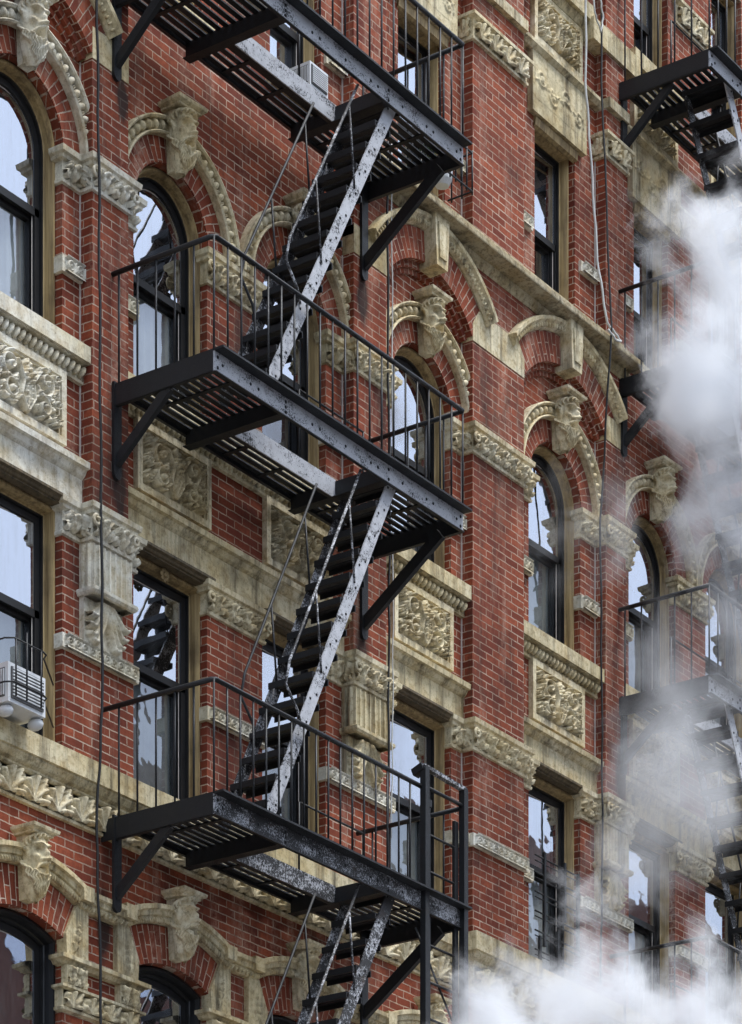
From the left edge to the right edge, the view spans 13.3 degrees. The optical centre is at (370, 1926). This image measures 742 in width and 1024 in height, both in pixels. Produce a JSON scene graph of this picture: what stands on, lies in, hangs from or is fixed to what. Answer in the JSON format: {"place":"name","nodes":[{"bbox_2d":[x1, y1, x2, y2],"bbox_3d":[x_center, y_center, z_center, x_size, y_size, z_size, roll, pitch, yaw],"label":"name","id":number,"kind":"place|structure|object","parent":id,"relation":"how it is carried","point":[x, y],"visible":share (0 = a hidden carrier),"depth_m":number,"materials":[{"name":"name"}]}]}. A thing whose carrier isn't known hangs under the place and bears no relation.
{"place":"outdoors","nodes":[
{"label":"outdoors","id":0,"kind":"place"},
{"label":"ground","id":1,"kind":"structure","parent":0,"visible":0},
{"bbox_2d":[0,0,741,1023],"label":"brick tenement","id":2,"kind":"structure","parent":1,"relation":"on","point":[500,332],"depth_m":27.80,"materials":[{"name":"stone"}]},
{"bbox_2d":[0,661,44,730],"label":"air conditioner","id":3,"kind":"object","parent":2,"relation":"attached to","point":[18,709],"visible":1,"depth_m":23.45,"materials":[{"name":"white metal"}]},
{"bbox_2d":[0,633,53,727],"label":"window guard","id":4,"kind":"object","parent":2,"relation":"attached to","point":[26,686],"visible":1,"depth_m":23.38,"materials":[{"name":"black metal"}]},
{"bbox_2d":[0,58,54,324],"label":"window","id":5,"kind":"structure","parent":2,"relation":"in","point":[27,170],"depth_m":24.22,"materials":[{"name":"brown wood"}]},
{"bbox_2d":[0,478,54,741],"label":"window","id":6,"kind":"structure","parent":2,"relation":"in","point":[27,523],"depth_m":24.24,"materials":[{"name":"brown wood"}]},
{"bbox_2d":[0,907,54,1023],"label":"window","id":7,"kind":"structure","parent":2,"relation":"in","point":[27,973],"depth_m":24.16,"materials":[{"name":"clear glass"}]},
{"bbox_2d":[95,0,103,1023],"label":"cable","id":8,"kind":"object","parent":2,"relation":"attached to","point":[101,527],"visible":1,"depth_m":24.32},
{"bbox_2d":[133,166,199,411],"bbox_3d":[-1.721,-13.033,25.429,0.311,1.906,0.935,0,0,35],"label":"window","id":9,"kind":"structure","parent":2,"relation":"in","point":[167,222],"depth_m":25.58,"materials":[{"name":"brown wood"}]},
{"bbox_2d":[133,555,199,799],"bbox_3d":[-1.711,-9.875,25.422,0.288,1.890,0.935,0,0,35],"label":"window","id":10,"kind":"structure","parent":2,"relation":"in","point":[166,622],"depth_m":25.64,"materials":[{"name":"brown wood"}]},
{"bbox_2d":[138,965,199,1023],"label":"window","id":11,"kind":"structure","parent":2,"relation":"in","point":[169,1000],"depth_m":25.54,"materials":[{"name":"clear glass"}]},
{"bbox_2d":[268,1015,296,1023],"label":"window","id":12,"kind":"structure","parent":2,"relation":"in","point":[277,1019],"depth_m":26.68,"materials":[{"name":"clear glass"}]},
{"bbox_2d":[101,0,471,1023],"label":"fire escape","id":13,"kind":"object","parent":2,"relation":"attached to","point":[351,150],"visible":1,"depth_m":25.56,"materials":[{"name":"black metal"}]},
{"bbox_2d":[262,630,318,863],"bbox_3d":[-0.760,-9.875,26.776,0.288,1.890,0.896,0,0,35],"label":"window","id":14,"kind":"structure","parent":2,"relation":"in","point":[268,668],"depth_m":27.07,"materials":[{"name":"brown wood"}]},
{"bbox_2d":[263,259,318,468],"bbox_3d":[-0.754,-13.023,26.773,0.275,1.886,0.896,0,0,35],"label":"window","id":15,"kind":"structure","parent":2,"relation":"in","point":[309,447],"depth_m":27.07,"materials":[{"name":"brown wood"}]},
{"bbox_2d":[270,0,313,67],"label":"window","id":16,"kind":"structure","parent":2,"relation":"in","point":[283,38],"depth_m":26.99,"materials":[{"name":"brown wood"}]},
{"bbox_2d":[290,60,327,98],"bbox_3d":[-0.554,-15.455,26.783,0.322,0.262,0.285,0,0,35],"label":"air conditioner","id":17,"kind":"object","parent":2,"relation":"on","point":[312,74],"visible":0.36,"depth_m":26.64,"materials":[{"name":"white metal"}]},
{"bbox_2d":[386,140,390,866],"bbox_3d":[0.151,-12.200,27.483,0.039,6.401,0.067,0,0,7],"label":"cable","id":18,"kind":"object","parent":2,"relation":"attached to","point":[389,561],"visible":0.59,"depth_m":27.47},
{"bbox_2d":[391,144,393,838],"bbox_3d":[0.184,-12.400,27.521,0.019,6.000,0.040,0,0,35],"label":"cable","id":19,"kind":"object","parent":2,"relation":"attached to","point":[392,525],"visible":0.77,"depth_m":27.52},
{"bbox_2d":[390,346,444,568],"bbox_3d":[0.326,-13.039,28.321,0.288,1.918,0.960,0,0,35],"label":"window","id":20,"kind":"structure","parent":2,"relation":"in","point":[407,357],"depth_m":28.49,"materials":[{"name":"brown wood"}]},
{"bbox_2d":[390,697,444,892],"bbox_3d":[0.326,-9.875,28.321,0.288,1.890,0.960,0,0,35],"label":"window","id":21,"kind":"structure","parent":2,"relation":"in","point":[418,737],"depth_m":28.52,"materials":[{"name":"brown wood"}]},
{"bbox_2d":[398,12,437,196],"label":"window","id":22,"kind":"structure","parent":2,"relation":"in","point":[411,29],"depth_m":28.49,"materials":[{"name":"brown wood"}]},
{"bbox_2d":[411,127,472,202],"bbox_3d":[0.618,-15.565,28.079,0.268,0.390,0.637,0,0,35],"label":"window guard","id":23,"kind":"object","parent":2,"relation":"attached to","point":[460,181],"visible":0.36,"depth_m":28.22,"materials":[{"name":"black metal"}]},
{"bbox_2d":[435,171,452,189],"bbox_3d":[0.628,-15.440,28.084,0.190,0.180,0.190,0,0,35],"label":"flower pot","id":24,"kind":"object","parent":2,"relation":"on","point":[444,182],"visible":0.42,"depth_m":28.05,"materials":[{"name":"white metal"}]},
{"bbox_2d":[529,445,573,649],"bbox_3d":[1.618,-13.030,30.161,0.288,1.900,0.924,0,0,35],"label":"window","id":25,"kind":"structure","parent":2,"relation":"in","point":[551,526],"depth_m":30.42,"materials":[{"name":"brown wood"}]},
{"bbox_2d":[529,775,573,981],"bbox_3d":[1.608,-9.875,30.168,0.312,1.890,0.924,0,0,35],"label":"window","id":26,"kind":"structure","parent":2,"relation":"in","point":[551,809],"depth_m":30.42,"materials":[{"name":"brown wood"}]},
{"bbox_2d":[535,131,568,300],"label":"window","id":27,"kind":"structure","parent":2,"relation":"in","point":[551,167],"depth_m":30.38,"materials":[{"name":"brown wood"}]},
{"bbox_2d":[534,852,581,975],"bbox_3d":[1.768,-9.510,30.033,0.025,1.100,0.820,0,0,35],"label":"window guard","id":28,"kind":"object","parent":2,"relation":"attached to","point":[542,940],"visible":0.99,"depth_m":30.02,"materials":[{"name":"black metal"}]},
{"bbox_2d":[593,0,603,32],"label":"cable","id":29,"kind":"object","parent":2,"relation":"attached to","point":[600,28],"visible":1,"depth_m":30.28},
{"bbox_2d":[584,0,621,342],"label":"cable","id":30,"kind":"object","parent":2,"relation":"attached to","point":[618,339],"visible":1,"depth_m":30.13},
{"bbox_2d":[599,3,612,984],"bbox_3d":[2.219,-14.100,30.338,0.071,10.201,0.211,0,0,-28],"label":"cable","id":31,"kind":"object","parent":2,"relation":"attached to","point":[604,454],"visible":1,"depth_m":30.36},
{"bbox_2d":[634,217,661,368],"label":"window","id":32,"kind":"structure","parent":2,"relation":"in","point":[647,246],"depth_m":31.84,"materials":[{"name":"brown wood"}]},
{"bbox_2d":[634,0,661,67],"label":"window","id":33,"kind":"structure","parent":2,"relation":"in","point":[649,7],"depth_m":31.85,"materials":[{"name":"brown wood"}]},
{"bbox_2d":[629,516,668,691],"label":"window","id":34,"kind":"structure","parent":2,"relation":"in","point":[649,572],"depth_m":31.91,"materials":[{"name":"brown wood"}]},
{"bbox_2d":[629,831,668,1023],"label":"window","id":35,"kind":"structure","parent":2,"relation":"in","point":[648,860],"depth_m":31.94,"materials":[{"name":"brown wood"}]},
{"bbox_2d":[609,0,741,1023],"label":"fire escape","id":36,"kind":"object","parent":2,"relation":"attached to","point":[695,400],"visible":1,"depth_m":30.85,"materials":[{"name":"black metal"}]},
{"bbox_2d":[711,284,734,422],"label":"window","id":37,"kind":"structure","parent":2,"relation":"in","point":[722,298],"depth_m":33.09,"materials":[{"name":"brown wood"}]},
{"bbox_2d":[711,0,734,136],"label":"window","id":38,"kind":"structure","parent":2,"relation":"in","point":[722,3],"depth_m":33.10,"materials":[{"name":"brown wood"}]},
{"bbox_2d":[705,570,741,737],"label":"window","id":39,"kind":"structure","parent":2,"relation":"in","point":[717,579],"depth_m":33.14,"materials":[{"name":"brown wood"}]},
{"bbox_2d":[705,875,741,1023],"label":"window","id":40,"kind":"structure","parent":2,"relation":"in","point":[717,921],"depth_m":33.16,"materials":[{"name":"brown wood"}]}
]}

